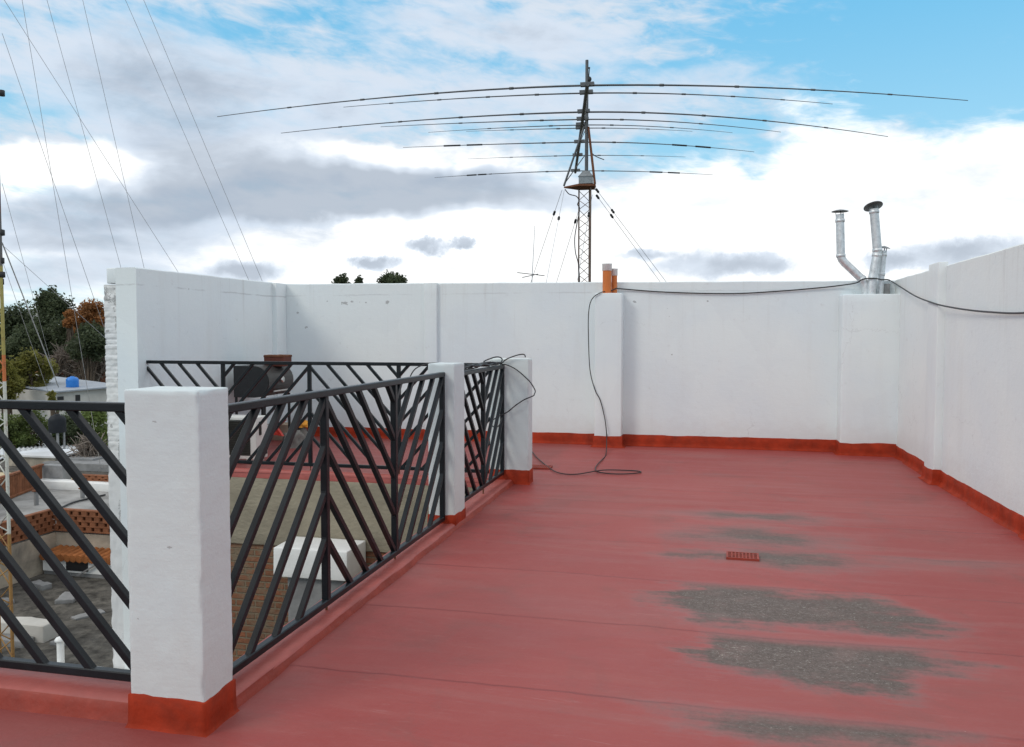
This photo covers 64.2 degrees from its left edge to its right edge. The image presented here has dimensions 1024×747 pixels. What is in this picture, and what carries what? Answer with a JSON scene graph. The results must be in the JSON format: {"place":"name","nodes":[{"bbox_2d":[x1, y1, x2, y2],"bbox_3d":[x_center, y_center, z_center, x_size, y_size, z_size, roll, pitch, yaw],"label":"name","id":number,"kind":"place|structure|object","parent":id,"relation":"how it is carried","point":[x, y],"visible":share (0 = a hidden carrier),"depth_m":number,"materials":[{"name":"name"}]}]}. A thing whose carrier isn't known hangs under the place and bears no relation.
{"place":"outdoors","nodes":[
{"label":"outdoors","id":0,"kind":"place"},
{"bbox_2d":[228,415,267,459],"bbox_3d":[-3.451,0.812,10.218,0.761,0.572,0.310,1,3,13],"label":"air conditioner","id":1,"kind":"object","parent":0,"point":[253,443],"visible":0.19,"depth_m":10.05,"materials":[{"name":"white metal"}]},
{"bbox_2d":[267,422,287,439],"bbox_3d":[-3.450,0.864,12.284,0.342,0.273,0.482,1,3,13],"label":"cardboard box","id":2,"kind":"object","parent":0,"point":[283,427],"visible":0.29,"depth_m":12.20,"materials":[{"name":"brown cardboard"}]},
{"bbox_2d":[0,436,1023,746],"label":"terrace floor","id":3,"kind":"structure","parent":0,"point":[870,602],"depth_m":4.47,"materials":[{"name":"red paint"}]},
{"bbox_2d":[0,668,130,723],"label":"terrace kerb","id":4,"kind":"structure","parent":3,"relation":"on","point":[65,695],"depth_m":3.46,"materials":[{"name":"red paint"}]},
{"bbox_2d":[0,400,130,681],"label":"railing","id":5,"kind":"object","parent":4,"relation":"on","point":[41,662],"visible":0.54,"depth_m":3.50,"materials":[{"name":"black metal"}]},
{"bbox_2d":[124,386,239,737],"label":"railing pillar","id":6,"kind":"structure","parent":3,"relation":"on","point":[183,682],"depth_m":3.27,"materials":[{"name":"white paint"}]},
{"bbox_2d":[103,267,287,668],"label":"parapet wall","id":7,"kind":"structure","parent":3,"relation":"on","point":[151,314],"depth_m":10.10,"materials":[{"name":"white paint"}]},
{"bbox_3d":[-4.880,3.644,9.646,1.450,0.227,0.350,1,3,13],"label":"white ledge","id":8,"kind":"object","parent":7,"relation":"attached to","visible":0},
{"bbox_2d":[54,636,64,662],"bbox_3d":[-5.464,3.459,9.888,0.128,0.563,0.128,1,3,13],"label":"vent pipe","id":9,"kind":"object","parent":8,"relation":"on","point":[59,641],"visible":0.55,"depth_m":9.85,"materials":[{"name":"white plastic"}]},
{"bbox_2d":[233,354,293,427],"bbox_3d":[-3.454,0.389,11.452,0.572,1.303,0.728,1,3,13],"label":"drum grill","id":10,"kind":"object","parent":3,"relation":"on","point":[265,383],"visible":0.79,"depth_m":11.13,"materials":[{"name":"metal"}]},
{"bbox_2d":[274,419,286,435],"bbox_3d":[-3.143,0.726,10.954,0.280,0.230,0.090,1,3,13],"label":"red crate lid","id":11,"kind":"object","parent":3,"relation":"on","point":[278,432],"visible":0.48,"depth_m":10.94,"materials":[{"name":"plastic"}]},
{"bbox_2d":[282,428,304,448],"bbox_3d":[-3.084,0.893,11.525,0.335,0.289,0.336,-1,3,-18],"label":"grey sack","id":12,"kind":"object","parent":3,"relation":"on","point":[299,438],"visible":0.34,"depth_m":11.43,"materials":[{"name":"fabric"}]},
{"bbox_2d":[297,427,307,436],"bbox_3d":[-3.029,0.868,11.749,0.289,0.318,0.301,1,3,13],"label":"grey sack","id":13,"kind":"object","parent":3,"relation":"on","point":[304,430],"visible":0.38,"depth_m":11.68,"materials":[{"name":"fabric"}]},
{"bbox_2d":[299,420,307,427],"bbox_3d":[-3.027,0.712,11.735,0.267,0.106,0.240,3,4,42],"label":"orange cloth","id":14,"kind":"object","parent":13,"relation":"on","point":[304,423],"visible":0.26,"depth_m":11.66,"materials":[{"name":"orange fabric"}]},
{"bbox_2d":[232,467,487,486],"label":"terrace kerb","id":15,"kind":"structure","parent":3,"relation":"on","point":[266,474],"depth_m":9.14,"materials":[{"name":"red paint"}]},
{"bbox_2d":[146,360,489,473],"bbox_3d":[-2.289,0.497,9.252,4.307,1.263,0.045,1,3,13],"label":"railing","id":16,"kind":"object","parent":15,"relation":"on","point":[309,369],"visible":0.44,"depth_m":9.24,"materials":[{"name":"black metal"}]},
{"bbox_2d":[410,362,464,375],"bbox_3d":[-0.811,-0.013,8.815,0.627,0.216,0.013,1,3,13],"label":"bent cable","id":17,"kind":"object","parent":16,"relation":"attached to","point":[422,365],"visible":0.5,"depth_m":8.85,"materials":[{"name":"black rubber"}]},
{"bbox_2d":[232,479,512,707],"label":"terrace kerb","id":18,"kind":"structure","parent":3,"relation":"on","point":[258,674],"depth_m":4.63,"materials":[{"name":"red paint"}]},
{"bbox_2d":[228,372,445,675],"bbox_3d":[-0.933,0.700,5.043,0.045,1.268,3.320,1,3,13],"label":"railing","id":19,"kind":"object","parent":18,"relation":"on","point":[325,460],"visible":0.93,"depth_m":4.56,"materials":[{"name":"black metal"}]},
{"bbox_2d":[464,365,504,501],"bbox_3d":[-0.302,0.575,7.789,0.045,1.250,1.822,1,3,13],"label":"railing","id":20,"kind":"object","parent":18,"relation":"on","point":[483,481],"visible":0.77,"depth_m":7.89,"materials":[{"name":"black metal"}]},
{"bbox_2d":[464,354,525,370],"bbox_3d":[-0.260,-0.111,7.799,0.459,0.120,1.637,1,3,13],"label":"tangled cable","id":21,"kind":"object","parent":20,"relation":"on","point":[484,363],"visible":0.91,"depth_m":7.97,"materials":[{"name":"black rubber"}]},
{"bbox_2d":[427,362,465,525],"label":"railing pillar","id":22,"kind":"structure","parent":3,"relation":"on","point":[455,509],"depth_m":6.66,"materials":[{"name":"white paint"}]},
{"bbox_2d":[489,358,532,484],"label":"railing pillar","id":23,"kind":"structure","parent":3,"relation":"on","point":[518,469],"depth_m":8.64,"materials":[{"name":"white paint"}]},
{"bbox_2d":[492,364,535,426],"bbox_3d":[0.009,0.232,8.568,0.469,0.663,0.153,0,3,-8],"label":"loose cable","id":24,"kind":"object","parent":23,"relation":"attached to","point":[520,401],"visible":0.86,"depth_m":8.54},
{"bbox_2d":[532,465,552,469],"bbox_3d":[0.339,1.116,9.745,0.260,0.018,0.200,1,3,13],"label":"floor drain","id":25,"kind":"object","parent":3,"relation":"on","point":[541,466],"visible":0.84,"depth_m":9.73,"materials":[{"name":"red paint"}]},
{"bbox_2d":[286,280,899,456],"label":"parapet wall","id":26,"kind":"structure","parent":3,"relation":"on","point":[813,370],"depth_m":11.50,"materials":[{"name":"white paint"}]},
{"bbox_2d":[532,291,640,474],"bbox_3d":[0.819,-0.006,10.432,1.180,2.195,2.569,0,3,-4],"label":"floor cable","id":27,"kind":"object","parent":26,"relation":"hanging from","point":[605,425],"visible":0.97,"depth_m":10.27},
{"bbox_2d":[602,263,611,292],"bbox_3d":[1.333,-1.329,11.463,0.144,0.434,0.143,1,3,13],"label":"drain vent","id":28,"kind":"object","parent":26,"relation":"on","point":[606,268],"visible":0.97,"depth_m":11.41,"materials":[{"name":"orange plastic"}]},
{"bbox_2d":[611,268,617,292],"bbox_3d":[1.444,-1.299,11.521,0.100,0.369,0.100,1,3,13],"label":"drain vent","id":29,"kind":"object","parent":26,"relation":"on","point":[614,273],"visible":0.88,"depth_m":11.49,"materials":[{"name":"orange plastic"}]},
{"bbox_2d":[611,278,1023,313],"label":"wall cable","id":30,"kind":"object","parent":26,"relation":"attached to","point":[836,286],"depth_m":10.79,"materials":[{"name":"black rubber"}]},
{"bbox_2d":[832,209,867,293],"bbox_3d":[4.466,-1.588,10.750,0.511,1.148,0.212,1,3,13],"label":"flue pipe","id":31,"kind":"object","parent":26,"relation":"on","point":[851,269],"visible":0.96,"depth_m":10.73,"materials":[{"name":"metal"}]},
{"bbox_2d":[863,201,882,293],"bbox_3d":[4.703,-1.623,10.647,0.243,1.212,0.220,1,3,13],"label":"flue pipe","id":32,"kind":"object","parent":26,"relation":"on","point":[872,208],"visible":0.97,"depth_m":10.60,"materials":[{"name":"metal"}]},
{"bbox_2d":[877,246,889,293],"bbox_3d":[4.877,-1.348,10.725,0.154,0.657,0.150,1,3,13],"label":"flue pipe","id":33,"kind":"object","parent":26,"relation":"on","point":[880,283],"visible":0.75,"depth_m":10.70,"materials":[{"name":"metal"}]},
{"bbox_2d":[883,283,889,293],"bbox_3d":[4.926,-1.107,10.782,0.129,0.166,0.089,1,3,13],"label":"cement stub","id":34,"kind":"object","parent":26,"relation":"on","point":[886,288],"visible":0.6,"depth_m":10.74,"materials":[{"name":"grey concrete"}]},
{"bbox_2d":[726,551,758,561],"bbox_3d":[1.648,1.307,5.838,0.225,0.018,0.165,1,3,15],"label":"floor drain","id":35,"kind":"object","parent":3,"relation":"on","point":[742,556],"visible":1,"depth_m":5.81,"materials":[{"name":"red paint"}]},
{"bbox_2d":[0,0,1023,310],"label":"sky","id":36,"kind":"structure","parent":0,"point":[320,205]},
{"bbox_2d":[517,227,544,282],"bbox_3d":[0.507,2.031,22.120,0.735,11.982,0.038,0,3,2],"label":"tv antenna","id":37,"kind":"object","parent":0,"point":[532,274],"visible":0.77,"depth_m":21.88,"materials":[{"name":"metal"}]},
{"label":"ground","id":38,"kind":"structure","parent":0,"visible":0},
{"bbox_2d":[0,359,26,415],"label":"broadleaf tree","id":39,"kind":"object","parent":38,"relation":"on","point":[15,383],"visible":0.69,"depth_m":40.74,"materials":[{"name":"green plant"}]},
{"bbox_2d":[0,414,29,448],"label":"garden shrub","id":40,"kind":"object","parent":38,"relation":"on","point":[16,438],"visible":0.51,"depth_m":33.18,"materials":[{"name":"green plant"}]},
{"bbox_2d":[0,299,37,345],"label":"evergreen tree","id":41,"kind":"object","parent":38,"relation":"on","point":[13,317],"visible":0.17,"depth_m":65.99,"materials":[{"name":"green plant"}]},
{"bbox_2d":[0,318,59,371],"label":"evergreen tree","id":42,"kind":"object","parent":38,"relation":"on","point":[22,340],"visible":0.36,"depth_m":57.78,"materials":[{"name":"green plant"}]},
{"bbox_2d":[10,410,55,446],"bbox_3d":[-20.362,4.632,34.748,1.886,6.753,1.984,3,4,44],"label":"garden shrub","id":43,"kind":"object","parent":38,"relation":"on","point":[33,439],"visible":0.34,"depth_m":34.24,"materials":[{"name":"green plant"}]},
{"bbox_2d":[8,346,59,397],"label":"broadleaf tree","id":44,"kind":"object","parent":38,"relation":"on","point":[26,364],"visible":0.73,"depth_m":42.98,"materials":[{"name":"green plant"}]},
{"bbox_2d":[0,448,74,459],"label":"sheet roof shed","id":45,"kind":"structure","parent":38,"relation":"on","point":[2,451],"depth_m":30.22,"materials":[{"name":"paint"}]},
{"bbox_2d":[45,390,59,438],"bbox_3d":[-21.626,4.287,38.552,0.514,7.069,0.597,1,3,13],"label":"garden shrub","id":46,"kind":"object","parent":38,"relation":"on","point":[52,395],"visible":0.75,"depth_m":38.30,"materials":[{"name":"green plant"}]},
{"bbox_2d":[29,285,76,332],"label":"evergreen tree","id":47,"kind":"object","parent":38,"relation":"on","point":[49,302],"visible":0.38,"depth_m":61.94,"materials":[{"name":"green plant"}]},
{"bbox_2d":[0,376,106,440],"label":"white house","id":48,"kind":"structure","parent":38,"relation":"on","point":[96,391],"depth_m":42.42,"materials":[{"name":"white paint"}]},
{"bbox_2d":[66,376,78,387],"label":"water tank","id":49,"kind":"object","parent":48,"relation":"on","point":[72,381],"visible":0.82,"depth_m":42.62,"materials":[{"name":"blue plastic"}]},
{"bbox_2d":[0,455,108,498],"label":"house","id":50,"kind":"structure","parent":38,"relation":"on","point":[53,474],"depth_m":21.10,"materials":[{"name":"beige paint"}]},
{"bbox_2d":[4,448,77,466],"bbox_3d":[-13.727,3.461,24.186,1.760,2.271,1.360,1,3,13],"label":"roof box","id":51,"kind":"object","parent":50,"relation":"on","point":[33,457],"visible":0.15,"depth_m":23.68,"materials":[{"name":"paint"}]},
{"bbox_2d":[68,455,102,460],"bbox_3d":[-12.499,3.550,24.067,1.260,2.267,1.060,1,3,13],"label":"roof box","id":52,"kind":"object","parent":50,"relation":"on","point":[78,457],"visible":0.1,"depth_m":23.54,"materials":[{"name":"white concrete"}]},
{"bbox_2d":[0,489,110,588],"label":"courtyard house","id":53,"kind":"structure","parent":38,"relation":"on","point":[88,519],"depth_m":16.42,"materials":[{"name":"paint"}]},
{"bbox_2d":[32,489,38,505],"bbox_3d":[-11.101,2.917,19.052,0.174,0.450,0.174,1,3,13],"label":"roof vent","id":54,"kind":"object","parent":53,"relation":"on","point":[36,498],"visible":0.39,"depth_m":19.01,"materials":[{"name":"metal"}]},
{"bbox_2d":[66,561,87,571],"bbox_3d":[-8.581,3.798,16.109,0.500,0.200,0.014,1,3,13],"label":"window","id":55,"kind":"structure","parent":53,"relation":"in","point":[71,566],"depth_m":16.10,"materials":[{"name":"black glass"}]},
{"bbox_2d":[78,488,84,498],"bbox_3d":[-10.446,2.928,19.862,0.174,0.350,0.174,1,3,13],"label":"roof vent","id":56,"kind":"object","parent":53,"relation":"on","point":[82,495],"visible":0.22,"depth_m":19.82,"materials":[{"name":"metal"}]},
{"bbox_2d":[62,494,105,507],"bbox_3d":[-10.321,3.056,18.770,0.197,0.044,2.793,0,3,9],"label":"roof pipe","id":57,"kind":"object","parent":53,"relation":"on","point":[80,500],"visible":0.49,"depth_m":19.35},
{"bbox_2d":[35,309,75,370],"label":"evergreen tree","id":58,"kind":"object","parent":38,"relation":"on","point":[59,336],"visible":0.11,"depth_m":58.66,"materials":[{"name":"green plant"}]},
{"bbox_2d":[0,570,112,667],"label":"flat roof building","id":59,"kind":"structure","parent":38,"relation":"on","point":[91,639],"depth_m":14.07,"materials":[{"name":"grey concrete"}]},
{"bbox_2d":[2,597,14,605],"bbox_3d":[-9.059,4.060,14.462,0.366,0.118,0.273,0,3,10],"label":"rubble slab","id":60,"kind":"object","parent":59,"relation":"on","point":[6,599],"depth_m":14.49,"materials":[{"name":"grey concrete"}]},
{"bbox_2d":[1,617,57,647],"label":"white block","id":61,"kind":"structure","parent":59,"relation":"on","point":[39,630],"depth_m":12.75,"materials":[{"name":"white concrete"}]},
{"bbox_2d":[32,580,51,590],"bbox_3d":[-8.902,4.006,15.433,0.439,0.126,0.196,2,3,30],"label":"rubble slab","id":62,"kind":"object","parent":59,"relation":"on","point":[41,585],"depth_m":15.35,"materials":[{"name":"grey concrete"}]},
{"bbox_2d":[55,592,75,603],"bbox_3d":[-8.015,4.055,14.768,0.321,0.103,0.519,-1,3,-11],"label":"rubble slab","id":63,"kind":"object","parent":59,"relation":"on","point":[65,597],"depth_m":14.57,"materials":[{"name":"grey concrete"}]},
{"bbox_2d":[70,609,104,620],"bbox_3d":[-7.226,4.116,13.914,0.209,0.056,0.506,2,4,38],"label":"rubble slab","id":64,"kind":"object","parent":59,"relation":"on","point":[81,616],"depth_m":13.80,"materials":[{"name":"grey concrete"}]},
{"bbox_2d":[48,414,66,448],"bbox_3d":[-17.573,4.812,31.693,0.623,6.490,0.623,1,3,13],"label":"water tank","id":65,"kind":"object","parent":38,"relation":"on","point":[57,425],"visible":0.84,"depth_m":31.35,"materials":[{"name":"black plastic"}]},
{"bbox_2d":[38,339,77,377],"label":"bare tree","id":66,"kind":"object","parent":38,"relation":"on","point":[61,360],"visible":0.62,"depth_m":55.67,"materials":[{"name":"brown plant"}]},
{"bbox_2d":[18,443,107,448],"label":"sheet roof shed","id":67,"kind":"structure","parent":38,"relation":"on","point":[45,446],"depth_m":33.99,"materials":[{"name":"paint"}]},
{"bbox_2d":[52,411,84,445],"bbox_3d":[-19.669,4.754,36.240,1.661,6.384,2.018,0,3,-6],"label":"garden shrub","id":68,"kind":"object","parent":38,"relation":"on","point":[73,429],"visible":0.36,"depth_m":35.89,"materials":[{"name":"green plant"}]},
{"bbox_2d":[35,371,105,382],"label":"distant house","id":69,"kind":"structure","parent":38,"relation":"on","point":[103,379],"depth_m":57.18,"materials":[{"name":"white paint"}]},
{"bbox_2d":[62,309,80,375],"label":"autumn tree","id":70,"kind":"object","parent":38,"relation":"on","point":[69,321],"visible":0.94,"depth_m":56.03,"materials":[{"name":"brown plant"}]},
{"bbox_2d":[58,348,105,381],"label":"bare tree","id":71,"kind":"object","parent":38,"relation":"on","point":[101,369],"visible":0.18,"depth_m":54.98,"materials":[{"name":"brown plant"}]},
{"bbox_2d":[64,319,105,380],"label":"evergreen tree","id":72,"kind":"object","parent":38,"relation":"on","point":[92,340],"visible":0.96,"depth_m":52.65,"materials":[{"name":"green plant"}]},
{"bbox_2d":[67,432,107,456],"bbox_3d":[-12.444,5.092,24.239,1.599,6.863,1.268,-1,3,-15],"label":"bare tree","id":73,"kind":"object","parent":38,"relation":"on","point":[85,448],"visible":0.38,"depth_m":23.89,"materials":[{"name":"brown plant"}]},
{"bbox_2d":[73,297,104,332],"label":"autumn tree","id":74,"kind":"object","parent":38,"relation":"on","point":[88,311],"visible":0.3,"depth_m":57.93,"materials":[{"name":"orange plant"}]},
{"bbox_2d":[79,411,107,444],"bbox_3d":[-18.513,4.609,36.808,2.004,6.616,1.795,-1,3,-24],"label":"garden shrub","id":75,"kind":"object","parent":38,"relation":"on","point":[100,418],"visible":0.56,"depth_m":36.33,"materials":[{"name":"green plant"}]},
{"bbox_2d":[0,0,261,656],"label":"guyed tower","id":76,"kind":"structure","parent":38,"relation":"on","point":[5,420],"depth_m":12.06,"materials":[{"name":"metal"}]},
{"bbox_2d":[331,272,349,283],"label":"distant tree","id":77,"kind":"object","parent":38,"relation":"on","point":[342,279],"visible":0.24,"depth_m":67.90,"materials":[{"name":"green plant"}]},
{"bbox_2d":[354,275,363,282],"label":"distant tree","id":78,"kind":"object","parent":38,"relation":"on","point":[358,279],"visible":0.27,"depth_m":68.26,"materials":[{"name":"green plant"}]},
{"bbox_2d":[376,270,407,282],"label":"distant tree","id":79,"kind":"object","parent":38,"relation":"on","point":[388,277],"visible":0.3,"depth_m":68.35,"materials":[{"name":"green plant"}]},
{"bbox_2d":[531,60,664,281],"bbox_3d":[1.128,-0.726,27.628,13.291,16.961,21.646,2,4,37],"label":"radio mast","id":80,"kind":"object","parent":38,"relation":"on","point":[587,179],"visible":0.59,"depth_m":23.58,"materials":[{"name":"metal"}]},
{"bbox_2d":[217,81,967,177],"bbox_3d":[2.145,-6.875,25.695,18.582,1.219,11.063,0,3,5],"label":"beam antenna","id":81,"kind":"object","parent":80,"relation":"attached to","point":[583,111],"visible":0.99,"depth_m":22.64,"materials":[{"name":"metal"}]},
{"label":"courtyard floor","id":82,"kind":"structure","parent":0,"visible":0},
{"bbox_2d":[274,536,365,622],"bbox_3d":[-2.098,4.011,9.070,0.864,4.306,0.544,1,3,13],"label":"masonry shaft","id":83,"kind":"object","parent":82,"relation":"on","point":[347,556],"visible":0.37,"depth_m":8.79,"materials":[{"name":"white paint"}]},
{"bbox_2d":[230,477,476,661],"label":"well wall","id":84,"kind":"structure","parent":82,"relation":"on","point":[268,518],"depth_m":9.34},
{"bbox_3d":[1.380,5.414,4.555,4.750,7.940,14.970,1,3,13],"label":"house block","id":85,"kind":"object","parent":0,"visible":0},
{"bbox_2d":[893,243,1023,539],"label":"parapet wall","id":86,"kind":"structure","parent":85,"relation":"on","point":[960,426],"depth_m":7.82,"materials":[{"name":"white paint"}]}
]}

